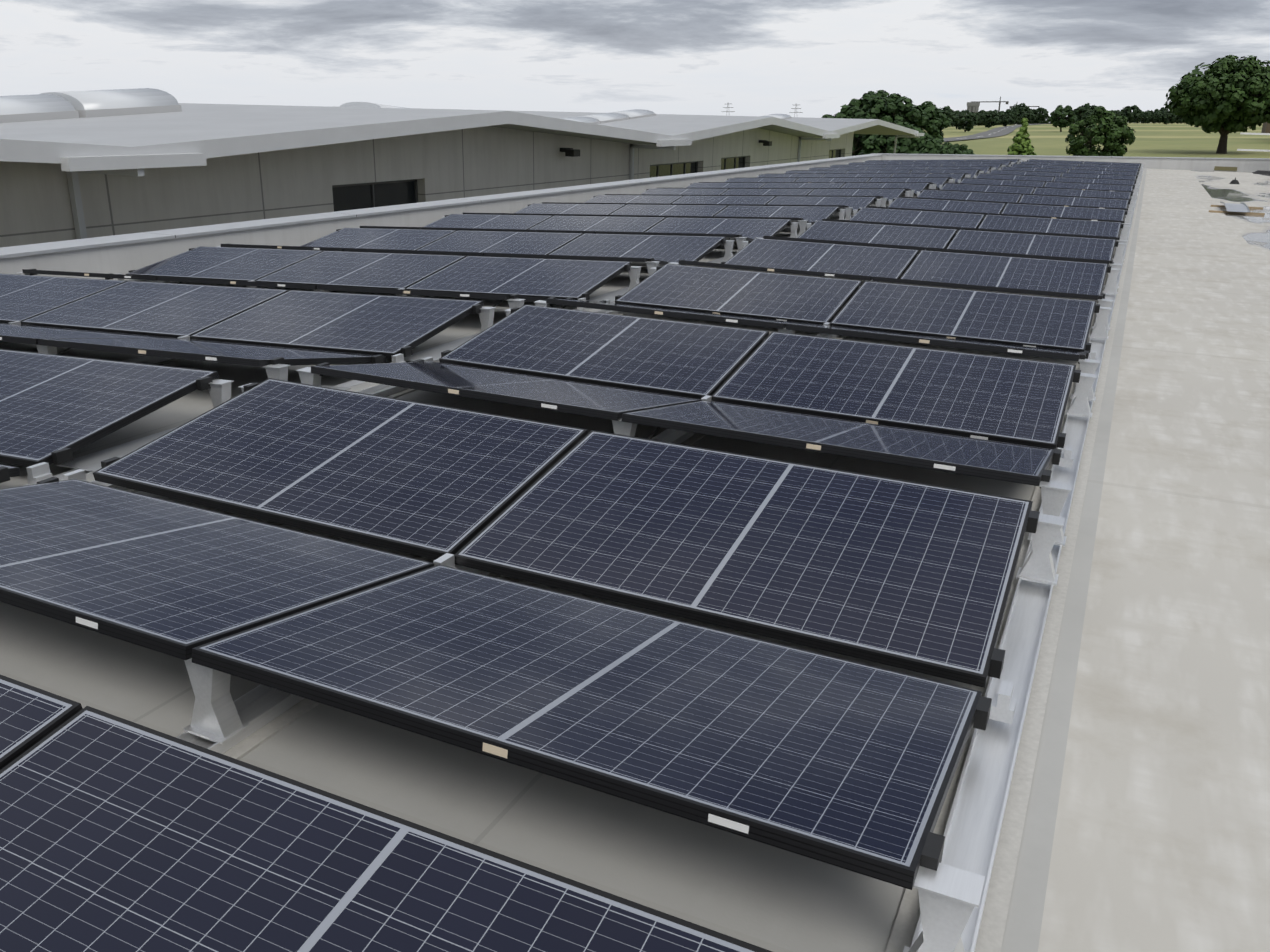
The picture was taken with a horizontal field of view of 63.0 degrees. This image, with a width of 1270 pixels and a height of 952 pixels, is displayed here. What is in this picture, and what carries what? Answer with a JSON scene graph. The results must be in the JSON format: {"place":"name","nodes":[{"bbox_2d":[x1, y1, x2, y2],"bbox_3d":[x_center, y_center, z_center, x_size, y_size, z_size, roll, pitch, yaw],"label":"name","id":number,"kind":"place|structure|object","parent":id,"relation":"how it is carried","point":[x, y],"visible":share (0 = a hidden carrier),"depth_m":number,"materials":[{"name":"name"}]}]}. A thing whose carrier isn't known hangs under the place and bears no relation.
{"place":"outdoors","nodes":[
{"label":"outdoors","id":0,"kind":"place"},
{"bbox_2d":[0,281,439,481],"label":"rail protection mats","id":1,"kind":"object","parent":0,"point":[158,363],"depth_m":6.77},
{"bbox_2d":[8,160,1022,484],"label":"panel mounting brackets","id":2,"kind":"object","parent":1,"relation":"on","point":[220,390],"visible":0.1,"depth_m":6.98,"materials":[{"name":"metal"}]},
{"bbox_2d":[0,274,126,324],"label":"solar panel","id":3,"kind":"object","parent":2,"relation":"on","point":[24,297],"visible":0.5,"depth_m":8.34,"materials":[{"name":"blue"}]},
{"bbox_2d":[0,324,169,344],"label":"solar panel","id":4,"kind":"object","parent":2,"relation":"on","point":[23,334],"visible":0.75,"depth_m":6.63,"materials":[{"name":"grey"}]},
{"bbox_2d":[0,349,218,466],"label":"solar panel","id":5,"kind":"object","parent":2,"relation":"on","point":[49,403],"visible":0.88,"depth_m":4.87,"materials":[{"name":"blue"}]},
{"bbox_2d":[22,269,207,283],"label":"solar panel","id":6,"kind":"object","parent":2,"relation":"on","point":[120,276],"visible":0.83,"depth_m":9.02,"materials":[{"name":"grey"}]},
{"bbox_2d":[21,281,288,337],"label":"solar panel","id":7,"kind":"object","parent":2,"relation":"on","point":[172,310],"visible":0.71,"depth_m":7.63,"materials":[{"name":"blue"}]},
{"bbox_2d":[38,338,385,366],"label":"solar panel","id":8,"kind":"object","parent":2,"relation":"on","point":[226,352],"visible":0.92,"depth_m":5.84,"materials":[{"name":"grey"}]},
{"bbox_2d":[126,246,322,280],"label":"solar panel","id":9,"kind":"object","parent":2,"relation":"on","point":[229,263],"visible":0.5,"depth_m":10.36,"materials":[{"name":"blue"}]},
{"bbox_2d":[158,276,350,291],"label":"solar panel","id":10,"kind":"object","parent":2,"relation":"on","point":[248,283],"visible":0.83,"depth_m":8.31,"materials":[{"name":"grey"}]},
{"bbox_2d":[221,244,343,250],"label":"solar panel","id":11,"kind":"object","parent":2,"relation":"on","point":[283,247],"visible":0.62,"depth_m":11.02,"materials":[{"name":"grey"}]},
{"bbox_2d":[190,290,483,358],"bbox_3d":[-2.008,-1.047,6.994,1.700,0.037,1.000,7,30,24],"label":"solar panel","id":12,"kind":"object","parent":2,"relation":"on","point":[388,327],"visible":0.83,"depth_m":6.91,"materials":[{"name":"blue"}]},
{"bbox_2d":[255,251,465,288],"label":"solar panel","id":13,"kind":"object","parent":2,"relation":"on","point":[369,270],"visible":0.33,"depth_m":9.65,"materials":[{"name":"blue"}]},
{"bbox_2d":[302,228,456,249],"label":"solar panel","id":14,"kind":"object","parent":2,"relation":"on","point":[391,239],"visible":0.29,"depth_m":12.43,"materials":[{"name":"blue"}]},
{"bbox_2d":[344,248,484,256],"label":"solar panel","id":15,"kind":"object","parent":2,"relation":"on","point":[466,254],"visible":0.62,"depth_m":10.31,"materials":[{"name":"grey"}]},
{"bbox_2d":[317,285,557,301],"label":"solar panel","id":16,"kind":"object","parent":2,"relation":"on","point":[426,293],"visible":0.92,"depth_m":7.60,"materials":[{"name":"grey"}]},
{"bbox_2d":[56,219,844,471],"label":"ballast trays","id":17,"kind":"object","parent":2,"relation":"on","point":[91,462],"visible":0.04,"depth_m":4.80,"materials":[{"name":"metal"}]},
{"bbox_2d":[424,214,551,229],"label":"solar panel","id":18,"kind":"object","parent":2,"relation":"on","point":[485,221],"visible":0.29,"depth_m":14.47,"materials":[{"name":"blue"}]},
{"bbox_2d":[418,230,582,254],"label":"solar panel","id":19,"kind":"object","parent":2,"relation":"on","point":[542,243],"visible":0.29,"depth_m":11.72,"materials":[{"name":"blue"}]},
{"bbox_2d":[405,256,630,299],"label":"solar panel","id":20,"kind":"object","parent":2,"relation":"on","point":[556,278],"visible":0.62,"depth_m":8.93,"materials":[{"name":"blue"}]},
{"bbox_2d":[471,228,595,233],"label":"solar panel","id":21,"kind":"object","parent":2,"relation":"on","point":[548,231],"visible":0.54,"depth_m":12.31,"materials":[{"name":"grey"}]},
{"bbox_2d":[515,203,625,214],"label":"solar panel","id":22,"kind":"object","parent":2,"relation":"on","point":[592,209],"visible":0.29,"depth_m":16.50,"materials":[{"name":"blue"}]},
{"bbox_2d":[484,253,669,266],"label":"solar panel","id":23,"kind":"object","parent":2,"relation":"on","point":[638,262],"visible":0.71,"depth_m":9.62,"materials":[{"name":"grey"}]},
{"bbox_2d":[528,216,665,231],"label":"solar panel","id":24,"kind":"object","parent":2,"relation":"on","point":[606,223],"visible":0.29,"depth_m":13.76,"materials":[{"name":"blue"}]},
{"bbox_2d":[584,195,682,203],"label":"solar panel","id":25,"kind":"object","parent":2,"relation":"on","point":[634,199],"visible":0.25,"depth_m":18.55,"materials":[{"name":"blue"}]},
{"bbox_2d":[548,233,725,262],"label":"solar panel","id":26,"kind":"object","parent":2,"relation":"on","point":[670,248],"visible":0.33,"depth_m":10.99,"materials":[{"name":"blue"}]},
{"bbox_2d":[609,204,727,215],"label":"solar panel","id":27,"kind":"object","parent":2,"relation":"on","point":[679,210],"visible":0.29,"depth_m":15.80,"materials":[{"name":"blue"}]},
{"bbox_2d":[596,231,753,243],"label":"solar panel","id":28,"kind":"object","parent":2,"relation":"on","point":[730,236],"visible":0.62,"depth_m":11.60,"materials":[{"name":"grey"}]},
{"bbox_2d":[641,188,727,194],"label":"solar panel","id":29,"kind":"object","parent":2,"relation":"on","point":[675,191],"visible":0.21,"depth_m":20.55,"materials":[{"name":"blue"}]},
{"bbox_2d":[645,217,790,238],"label":"solar panel","id":30,"kind":"object","parent":2,"relation":"on","point":[754,228],"visible":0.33,"depth_m":13.04,"materials":[{"name":"blue"}]},
{"bbox_2d":[671,196,775,204],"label":"solar panel","id":31,"kind":"object","parent":2,"relation":"on","point":[763,200],"visible":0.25,"depth_m":17.82,"materials":[{"name":"blue"}]},
{"bbox_2d":[686,183,766,187],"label":"solar panel","id":32,"kind":"object","parent":2,"relation":"on","point":[726,185],"visible":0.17,"depth_m":22.55,"materials":[{"name":"blue"}]},
{"bbox_2d":[721,189,813,195],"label":"solar panel","id":33,"kind":"object","parent":2,"relation":"on","point":[781,192],"visible":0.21,"depth_m":19.84,"materials":[{"name":"blue"}]},
{"bbox_2d":[715,205,838,222],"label":"solar panel","id":34,"kind":"object","parent":2,"relation":"on","point":[811,214],"visible":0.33,"depth_m":15.07,"materials":[{"name":"blue"}]},
{"bbox_2d":[761,183,844,187],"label":"solar panel","id":35,"kind":"object","parent":2,"relation":"on","point":[803,185],"visible":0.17,"depth_m":21.86,"materials":[{"name":"blue"}]},
{"bbox_2d":[766,196,875,209],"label":"solar panel","id":36,"kind":"object","parent":2,"relation":"on","point":[855,203],"visible":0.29,"depth_m":17.09,"materials":[{"name":"blue"}]},
{"bbox_2d":[794,178,870,181],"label":"solar panel","id":37,"kind":"object","parent":2,"relation":"on","point":[832,179],"visible":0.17,"depth_m":23.88,"materials":[{"name":"blue"}]},
{"bbox_2d":[808,189,904,200],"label":"solar panel","id":38,"kind":"object","parent":2,"relation":"on","point":[890,194],"visible":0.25,"depth_m":19.10,"materials":[{"name":"blue"}]},
{"bbox_2d":[841,183,928,193],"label":"solar panel","id":39,"kind":"object","parent":2,"relation":"on","point":[918,187],"visible":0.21,"depth_m":21.12,"materials":[{"name":"blue"}]},
{"bbox_2d":[868,178,947,187],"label":"solar panel","id":40,"kind":"object","parent":2,"relation":"on","point":[939,181],"visible":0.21,"depth_m":23.13,"materials":[{"name":"blue"}]},
{"bbox_2d":[0,279,614,485],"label":"mount rails","id":41,"kind":"object","parent":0,"point":[355,385],"depth_m":6.55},
{"bbox_2d":[0,205,888,488],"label":"roof deck slope","id":42,"kind":"structure","parent":0,"point":[184,409],"depth_m":6.50,"materials":[{"name":"concrete"}]},
{"bbox_2d":[0,159,1020,482],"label":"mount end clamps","id":43,"kind":"object","parent":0,"point":[60,455],"visible":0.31,"depth_m":5.38,"materials":[{"name":"metal"}]},
{"bbox_2d":[37,160,1140,870],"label":"mount end clamps","id":44,"kind":"object","parent":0,"point":[931,856],"visible":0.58,"depth_m":2.85,"materials":[{"name":"metal"}]},
{"bbox_2d":[91,172,1142,951],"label":"mount rails","id":45,"kind":"object","parent":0,"point":[975,820],"visible":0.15,"depth_m":2.71,"materials":[{"name":"metal"}]},
{"bbox_2d":[124,171,1143,951],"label":"rail protection mats","id":46,"kind":"object","parent":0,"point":[992,925],"visible":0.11,"depth_m":2.69,"materials":[{"name":"rubber"}]},
{"bbox_2d":[0,168,1269,951],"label":"roof deck","id":47,"kind":"structure","parent":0,"point":[1146,824],"depth_m":2.81,"materials":[{"name":"concrete"}]},
{"bbox_2d":[63,160,1143,951],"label":"panel mounting supports","id":48,"kind":"object","parent":47,"relation":"on","point":[949,898],"visible":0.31,"depth_m":2.67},
{"bbox_2d":[0,675,82,769],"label":"solar panel","id":49,"kind":"object","parent":48,"relation":"on","point":[30,716],"visible":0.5,"depth_m":2.20,"materials":[{"name":"blue"}]},
{"bbox_2d":[0,479,433,659],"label":"solar panel","id":50,"kind":"object","parent":48,"relation":"on","point":[176,580],"visible":0.87,"depth_m":3.10,"materials":[{"name":"blue"}]},
{"bbox_2d":[93,378,587,559],"bbox_3d":[-1.174,-0.086,4.177,1.700,0.035,1.000,10,31,23],"label":"solar panel","id":51,"kind":"object","parent":48,"relation":"on","point":[430,481],"visible":0.92,"depth_m":4.08,"materials":[{"name":"blue"}]},
{"bbox_2d":[0,706,771,951],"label":"solar panel","id":52,"kind":"object","parent":48,"relation":"on","point":[118,834],"visible":1,"depth_m":1.79,"materials":[{"name":"blue"}]},
{"bbox_2d":[311,361,700,420],"bbox_3d":[-0.634,-0.454,5.256,1.700,0.036,1.001,10,11,23],"label":"solar panel","id":53,"kind":"object","parent":48,"relation":"on","point":[592,400],"visible":0.92,"depth_m":5.06,"materials":[{"name":"blue"}]},
{"bbox_2d":[192,564,981,889],"bbox_3d":[-0.078,0.502,2.576,1.700,0.035,1.001,10,11,23],"label":"solar panel","id":54,"kind":"object","parent":48,"relation":"on","point":[846,764],"visible":0.96,"depth_m":2.39,"materials":[{"name":"blue"}]},
{"bbox_2d":[439,304,768,398],"bbox_3d":[-0.175,-0.765,6.172,1.700,0.035,1.000,10,31,23],"label":"solar panel","id":55,"kind":"object","parent":48,"relation":"on","point":[682,359],"visible":0.88,"depth_m":6.09,"materials":[{"name":"blue"}]},
{"bbox_2d":[546,298,820,328],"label":"solar panel","id":56,"kind":"object","parent":48,"relation":"on","point":[722,318],"visible":0.92,"depth_m":6.88,"materials":[{"name":"grey"}]},
{"bbox_2d":[615,264,861,324],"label":"solar panel","id":57,"kind":"object","parent":48,"relation":"on","point":[799,298],"visible":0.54,"depth_m":8.10,"materials":[{"name":"blue"}]},
{"bbox_2d":[454,430,1032,687],"bbox_3d":[0.380,0.190,3.493,1.700,0.035,1.000,10,31,23],"label":"solar panel","id":58,"kind":"object","parent":48,"relation":"on","point":[910,576],"visible":1,"depth_m":3.38,"materials":[{"name":"blue"}]},
{"bbox_2d":[679,260,872,282],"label":"solar panel","id":59,"kind":"object","parent":48,"relation":"on","point":[782,271],"visible":0.75,"depth_m":8.79,"materials":[{"name":"grey"}]},
{"bbox_2d":[724,238,918,278],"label":"solar panel","id":60,"kind":"object","parent":48,"relation":"on","point":[841,259],"visible":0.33,"depth_m":10.15,"materials":[{"name":"blue"}]},
{"bbox_2d":[622,400,1053,485],"bbox_3d":[0.920,-0.177,4.572,1.700,0.036,1.001,10,11,23],"label":"solar panel","id":61,"kind":"object","parent":48,"relation":"on","point":[1004,461],"visible":0.88,"depth_m":4.37,"materials":[{"name":"blue"}]},
{"bbox_2d":[764,236,925,251],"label":"solar panel","id":62,"kind":"object","parent":48,"relation":"on","point":[847,243],"visible":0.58,"depth_m":10.77,"materials":[{"name":"grey"}]},
{"bbox_2d":[798,220,956,248],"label":"solar panel","id":63,"kind":"object","parent":48,"relation":"on","point":[925,237],"visible":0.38,"depth_m":12.20,"materials":[{"name":"blue"}]},
{"bbox_2d":[823,219,962,231],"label":"solar panel","id":64,"kind":"object","parent":48,"relation":"on","point":[900,224],"visible":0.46,"depth_m":12.76,"materials":[{"name":"grey"}]},
{"bbox_2d":[711,332,1075,448],"bbox_3d":[1.379,-0.489,5.488,1.700,0.035,1.001,10,31,23],"label":"solar panel","id":65,"kind":"object","parent":48,"relation":"on","point":[1004,399],"visible":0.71,"depth_m":5.40,"materials":[{"name":"blue"}]},
{"bbox_2d":[850,207,984,227],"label":"solar panel","id":66,"kind":"object","parent":48,"relation":"on","point":[961,220],"visible":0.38,"depth_m":14.24,"materials":[{"name":"blue"}]},
{"bbox_2d":[786,324,1083,360],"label":"solar panel","id":67,"kind":"object","parent":48,"relation":"on","point":[964,344],"visible":0.88,"depth_m":6.20,"materials":[{"name":"grey"}]},
{"bbox_2d":[888,198,1005,213],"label":"solar panel","id":68,"kind":"object","parent":48,"relation":"on","point":[952,205],"visible":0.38,"depth_m":16.27,"materials":[{"name":"blue"}]},
{"bbox_2d":[830,281,1096,351],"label":"solar panel","id":69,"kind":"object","parent":48,"relation":"on","point":[1033,321],"visible":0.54,"depth_m":7.42,"materials":[{"name":"blue"}]},
{"bbox_2d":[918,190,1021,202],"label":"solar panel","id":70,"kind":"object","parent":48,"relation":"on","point":[979,196],"visible":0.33,"depth_m":18.29,"materials":[{"name":"blue"}]},
{"bbox_2d":[873,277,1097,303],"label":"solar panel","id":71,"kind":"object","parent":48,"relation":"on","point":[993,289],"visible":0.75,"depth_m":8.11,"materials":[{"name":"grey"}]},
{"bbox_2d":[941,183,1034,194],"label":"solar panel","id":72,"kind":"object","parent":48,"relation":"on","point":[990,188],"visible":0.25,"depth_m":20.30,"materials":[{"name":"blue"}]},
{"bbox_2d":[960,178,1044,186],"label":"solar panel","id":73,"kind":"object","parent":48,"relation":"on","point":[1003,182],"visible":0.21,"depth_m":22.32,"materials":[{"name":"blue"}]},
{"bbox_2d":[900,250,1107,295],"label":"solar panel","id":74,"kind":"object","parent":48,"relation":"on","point":[1086,278],"visible":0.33,"depth_m":9.47,"materials":[{"name":"blue"}]},
{"bbox_2d":[976,174,1053,181],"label":"solar panel","id":75,"kind":"object","parent":48,"relation":"on","point":[1016,177],"visible":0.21,"depth_m":24.33,"materials":[{"name":"blue"}]},
{"bbox_2d":[926,247,1109,265],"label":"solar panel","id":76,"kind":"object","parent":48,"relation":"on","point":[1019,255],"visible":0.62,"depth_m":10.09,"materials":[{"name":"grey"}]},
{"bbox_2d":[946,230,1115,259],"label":"solar panel","id":77,"kind":"object","parent":48,"relation":"on","point":[1051,245],"visible":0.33,"depth_m":11.52,"materials":[{"name":"blue"}]},
{"bbox_2d":[963,227,1116,239],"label":"solar panel","id":78,"kind":"object","parent":48,"relation":"on","point":[1042,233],"visible":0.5,"depth_m":12.09,"materials":[{"name":"grey"}]},
{"bbox_2d":[978,215,1121,236],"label":"solar panel","id":79,"kind":"object","parent":48,"relation":"on","point":[1061,226],"visible":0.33,"depth_m":13.56,"materials":[{"name":"blue"}]},
{"bbox_2d":[1001,203,1125,220],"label":"solar panel","id":80,"kind":"object","parent":48,"relation":"on","point":[1070,212],"visible":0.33,"depth_m":15.58,"materials":[{"name":"blue"}]},
{"bbox_2d":[1019,195,1128,208],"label":"solar panel","id":81,"kind":"object","parent":48,"relation":"on","point":[1079,201],"visible":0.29,"depth_m":17.61,"materials":[{"name":"blue"}]},
{"bbox_2d":[1033,188,1130,198],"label":"solar panel","id":82,"kind":"object","parent":48,"relation":"on","point":[1084,193],"visible":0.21,"depth_m":19.62,"materials":[{"name":"blue"}]},
{"bbox_2d":[1044,182,1132,190],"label":"solar panel","id":83,"kind":"object","parent":48,"relation":"on","point":[1089,186],"visible":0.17,"depth_m":21.64,"materials":[{"name":"blue"}]},
{"bbox_2d":[1054,177,1134,184],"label":"solar panel","id":84,"kind":"object","parent":48,"relation":"on","point":[1098,181],"visible":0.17,"depth_m":23.64,"materials":[{"name":"blue"}]},
{"bbox_2d":[1061,173,1135,179],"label":"solar panel","id":85,"kind":"object","parent":48,"relation":"on","point":[1099,176],"visible":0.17,"depth_m":25.65,"materials":[{"name":"blue"}]},
{"bbox_2d":[0,0,1269,123],"label":"sky","id":86,"kind":"structure","parent":0,"point":[678,57],"materials":[{"name":"grey"}]},
{"bbox_2d":[943,123,1073,140],"bbox_3d":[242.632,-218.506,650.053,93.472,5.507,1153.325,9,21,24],"label":"country road","id":87,"kind":"structure","parent":0,"point":[999,131],"depth_m":225.97,"materials":[{"name":"asphalt"}]},
{"bbox_2d":[923,122,1269,157],"bbox_3d":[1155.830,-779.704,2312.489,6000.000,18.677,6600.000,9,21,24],"label":"terrain","id":88,"kind":"structure","parent":0,"point":[1161,139],"depth_m":169.06,"materials":[{"name":"green plant"}]},
{"bbox_2d":[0,103,923,247],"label":"neighbour building","id":89,"kind":"structure","parent":88,"relation":"on","point":[192,164],"depth_m":22.48,"materials":[{"name":"metal"}]},
{"bbox_2d":[0,88,791,123],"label":"roof skylights","id":90,"kind":"object","parent":89,"relation":"on","point":[64,105],"visible":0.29,"depth_m":24.33,"materials":[{"name":"plastic"}]},
{"bbox_2d":[332,149,840,211],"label":"windows","id":91,"kind":"structure","parent":89,"relation":"in","point":[366,195],"depth_m":25.21,"materials":[{"name":"glass"}]},
{"bbox_2d":[839,90,900,118],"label":"hedge tree","id":92,"kind":"object","parent":88,"relation":"on","point":[854,107],"visible":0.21,"depth_m":127.67,"materials":[{"name":"green plant"}]},
{"bbox_2d":[858,120,925,154],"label":"hedge tree","id":93,"kind":"object","parent":88,"relation":"on","point":[877,143],"visible":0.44,"depth_m":90.86,"materials":[{"name":"green plant"}]},
{"bbox_2d":[858,93,928,129],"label":"hedge tree","id":94,"kind":"object","parent":88,"relation":"on","point":[880,109],"visible":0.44,"depth_m":122.52,"materials":[{"name":"green plant"}]},
{"bbox_2d":[904,101,952,141],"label":"hedge tree","id":95,"kind":"object","parent":88,"relation":"on","point":[936,124],"visible":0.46,"depth_m":126.24,"materials":[{"name":"green plant"}]},
{"bbox_2d":[909,138,957,153],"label":"hedge tree","id":96,"kind":"object","parent":88,"relation":"on","point":[928,146],"visible":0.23,"depth_m":89.05,"materials":[{"name":"green plant"}]},
{"bbox_2d":[952,110,978,131],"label":"meadow tree","id":97,"kind":"object","parent":88,"relation":"on","point":[959,122],"visible":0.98,"depth_m":270.28,"materials":[{"name":"green plant"}]},
{"bbox_2d":[1007,118,1035,154],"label":"young tree","id":98,"kind":"object","parent":88,"relation":"on","point":[1021,145],"visible":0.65,"depth_m":98.10,"materials":[{"name":"green plant"}]},
{"bbox_2d":[1047,105,1077,131],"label":"round tree","id":99,"kind":"object","parent":88,"relation":"on","point":[1055,119],"visible":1,"depth_m":262.81,"materials":[{"name":"green plant"}]},
{"bbox_2d":[1065,106,1135,155],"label":"tree","id":100,"kind":"object","parent":88,"relation":"on","point":[1109,131],"visible":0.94,"depth_m":103.64,"materials":[{"name":"green plant"}]},
{"bbox_2d":[1164,55,1269,153],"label":"tree","id":101,"kind":"object","parent":88,"relation":"on","point":[1224,97],"visible":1,"depth_m":121.17,"materials":[{"name":"green plant"}]},
{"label":"building walls","id":102,"kind":"object","parent":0,"visible":0},
{"bbox_2d":[0,153,1269,279],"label":"roof parapet","id":103,"kind":"structure","parent":102,"relation":"on","point":[124,254],"depth_m":14.04,"materials":[{"name":"concrete"}]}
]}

